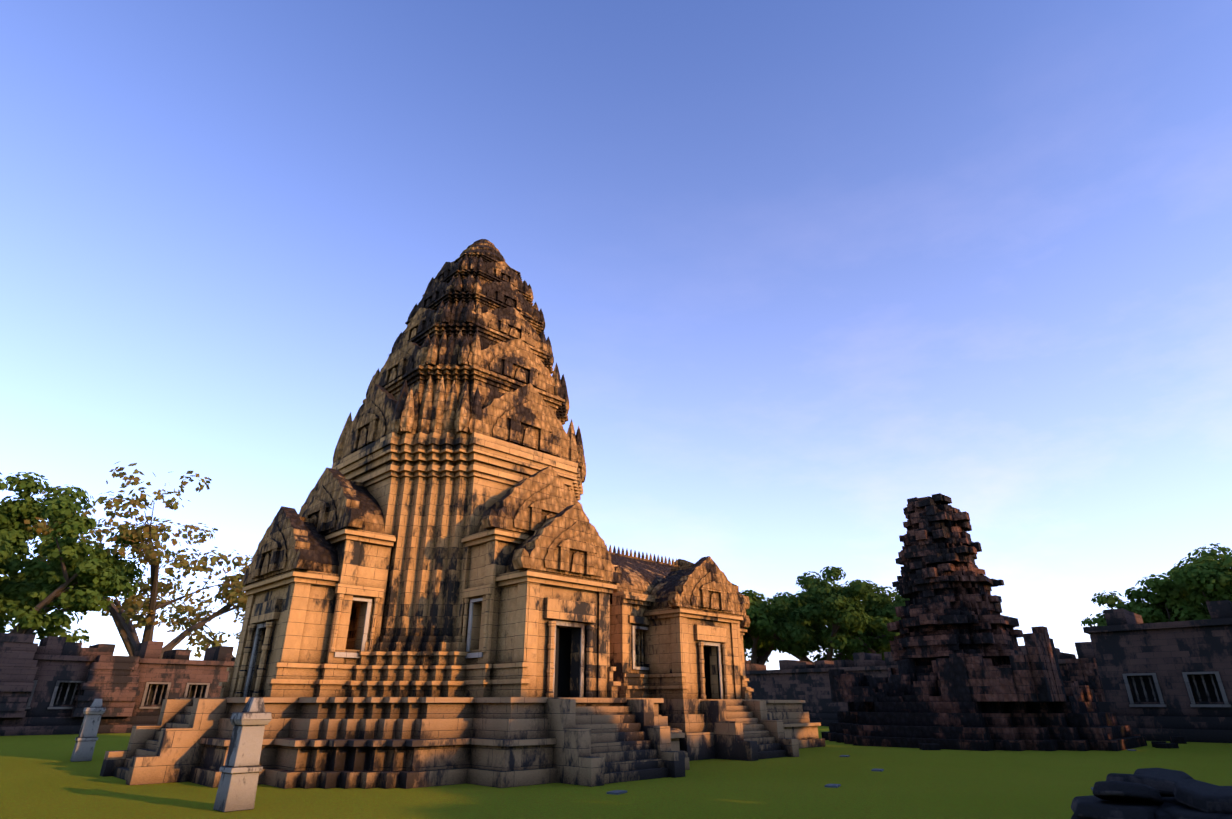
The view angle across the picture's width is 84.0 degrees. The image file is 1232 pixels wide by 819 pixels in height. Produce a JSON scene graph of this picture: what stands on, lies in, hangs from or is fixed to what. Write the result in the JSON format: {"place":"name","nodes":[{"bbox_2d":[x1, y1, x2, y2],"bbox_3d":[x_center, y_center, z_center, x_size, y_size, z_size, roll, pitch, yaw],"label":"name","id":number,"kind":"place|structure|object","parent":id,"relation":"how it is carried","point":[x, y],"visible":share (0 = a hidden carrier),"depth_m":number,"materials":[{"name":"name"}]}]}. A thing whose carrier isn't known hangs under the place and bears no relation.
{"place":"outdoors","nodes":[
{"label":"outdoors","id":0,"kind":"place"},
{"bbox_2d":[0,726,1231,818],"bbox_3d":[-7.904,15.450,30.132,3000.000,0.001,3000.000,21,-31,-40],"label":"ground","id":1,"kind":"structure","parent":0,"point":[43,777],"depth_m":19.51,"materials":[{"name":"green plant"}]},
{"bbox_2d":[0,545,44,622],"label":"tree leaves","id":2,"kind":"object","parent":1,"relation":"on","point":[20,578],"visible":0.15,"depth_m":81.79,"materials":[{"name":"green plant"}]},
{"bbox_2d":[0,472,94,560],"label":"tree leaves","id":3,"kind":"object","parent":1,"relation":"on","point":[11,512],"visible":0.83,"depth_m":74.10,"materials":[{"name":"green plant"}]},
{"bbox_2d":[0,495,147,645],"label":"tree leaves","id":4,"kind":"object","parent":1,"relation":"on","point":[100,572],"depth_m":66.98,"materials":[{"name":"green plant"}]},
{"bbox_2d":[70,699,105,761],"bbox_3d":[-23.320,14.164,30.305,0.774,2.500,0.774,21,-31,-40],"label":"post","id":5,"kind":"object","parent":1,"relation":"on","point":[85,743],"visible":1,"depth_m":30.04,"materials":[{"name":"stone"}]},
{"bbox_2d":[0,633,234,735],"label":"gallery","id":6,"kind":"object","parent":1,"relation":"on","point":[116,684],"visible":0.25,"depth_m":57.47,"materials":[{"name":"brown stone"}]},
{"bbox_2d":[25,680,209,708],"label":"barred windows","id":7,"kind":"structure","parent":6,"relation":"attached to","point":[78,682],"depth_m":60.03,"materials":[{"name":"grey stone"}]},
{"bbox_2d":[53,683,204,704],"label":"windows","id":8,"kind":"structure","parent":6,"relation":"attached to","point":[73,685],"depth_m":61.78,"materials":[{"name":"stone"}]},
{"bbox_2d":[11,461,251,658],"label":"brown tree","id":9,"kind":"object","parent":1,"relation":"on","point":[232,592],"depth_m":79.43,"materials":[{"name":"plant"}]},
{"bbox_2d":[136,591,244,657],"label":"brown tree leaves","id":10,"kind":"object","parent":1,"relation":"on","point":[181,609],"depth_m":101.48,"materials":[{"name":"brown plant"}]},
{"bbox_2d":[213,697,271,811],"bbox_3d":[-9.039,8.328,16.651,0.732,2.450,0.732,-19,-30,38],"label":"post","id":11,"kind":"object","parent":1,"relation":"on","point":[241,769],"visible":1,"depth_m":16.40,"materials":[{"name":"stone"}]},
{"bbox_2d":[99,697,825,788],"bbox_3d":[-3.672,15.955,34.475,35.899,2.500,24.790,21,-31,-40],"label":"temple base","id":12,"kind":"object","parent":1,"relation":"on","point":[374,742],"visible":1,"depth_m":22.36,"materials":[{"name":"brown stone"}]},
{"bbox_2d":[218,432,753,698],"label":"temple wall","id":13,"kind":"structure","parent":12,"relation":"on","point":[427,570],"depth_m":27.50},
{"bbox_2d":[243,597,722,698],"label":"temple frames","id":14,"kind":"structure","parent":13,"relation":"attached to","point":[480,654],"depth_m":26.80,"materials":[{"name":"beige stone"}]},
{"bbox_2d":[242,239,750,627],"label":"temple roof","id":15,"kind":"structure","parent":13,"relation":"on","point":[471,352],"depth_m":32.32,"materials":[{"name":"brown stone"}]},
{"bbox_2d":[739,590,759,600],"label":"tree leaves","id":16,"kind":"object","parent":1,"relation":"on","point":[751,595],"depth_m":96.63,"materials":[{"name":"green plant"}]},
{"bbox_2d":[742,590,826,664],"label":"tree leaves","id":17,"kind":"object","parent":1,"relation":"on","point":[757,614],"depth_m":96.69,"materials":[{"name":"green plant"}]},
{"bbox_2d":[744,577,907,661],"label":"tree leaves","id":18,"kind":"object","parent":1,"relation":"on","point":[805,640],"depth_m":90.38,"materials":[{"name":"green plant"}]},
{"bbox_2d":[786,566,898,659],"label":"tree leaves","id":19,"kind":"object","parent":1,"relation":"on","point":[833,573],"depth_m":97.05,"materials":[{"name":"green plant"}]},
{"bbox_2d":[818,596,909,660],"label":"tree leaves","id":20,"kind":"object","parent":1,"relation":"on","point":[878,626],"depth_m":91.97,"materials":[{"name":"green plant"}]},
{"bbox_2d":[607,749,1136,794],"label":"flat stones","id":21,"kind":"object","parent":1,"relation":"on","point":[616,792],"visible":0.75,"depth_m":20.48,"materials":[{"name":"grey stone"}]},
{"bbox_2d":[745,642,1108,725],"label":"gallery","id":22,"kind":"object","parent":1,"relation":"on","point":[808,682],"visible":0.12,"depth_m":77.66,"materials":[{"name":"stone"}]},
{"bbox_2d":[821,493,1186,750],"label":"ruined tower","id":23,"kind":"structure","parent":1,"relation":"on","point":[967,674],"depth_m":42.19,"materials":[{"name":"red stone"}]},
{"bbox_2d":[1071,768,1231,818],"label":"rocks","id":24,"kind":"object","parent":1,"relation":"on","point":[1151,793],"visible":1,"depth_m":11.24,"materials":[{"name":"grey stone"}]},
{"bbox_2d":[1081,552,1231,626],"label":"tree leaves","id":25,"kind":"object","parent":1,"relation":"on","point":[1181,596],"depth_m":80.52,"materials":[{"name":"green plant"}]},
{"bbox_2d":[1083,600,1231,742],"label":"stone wall","id":26,"kind":"structure","parent":1,"relation":"on","point":[1123,641],"depth_m":46.66,"materials":[{"name":"stone"}]},
{"bbox_2d":[1122,671,1231,706],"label":"barred windows","id":27,"kind":"structure","parent":26,"relation":"attached to","point":[1190,693],"depth_m":46.09,"materials":[{"name":"grey stone"}]},
{"bbox_2d":[1167,543,1231,579],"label":"tree leaves","id":28,"kind":"object","parent":1,"relation":"on","point":[1211,553],"visible":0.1,"depth_m":90.59,"materials":[{"name":"green plant"}]},
{"bbox_2d":[0,0,1231,669],"label":"sky","id":29,"kind":"structure","parent":0,"point":[798,272],"materials":[{"name":"blue"}]},
{"bbox_2d":[554,626,710,698],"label":"doorways","id":30,"kind":"structure","parent":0,"point":[562,664],"depth_m":27.80,"materials":[{"name":"black"}]}
]}

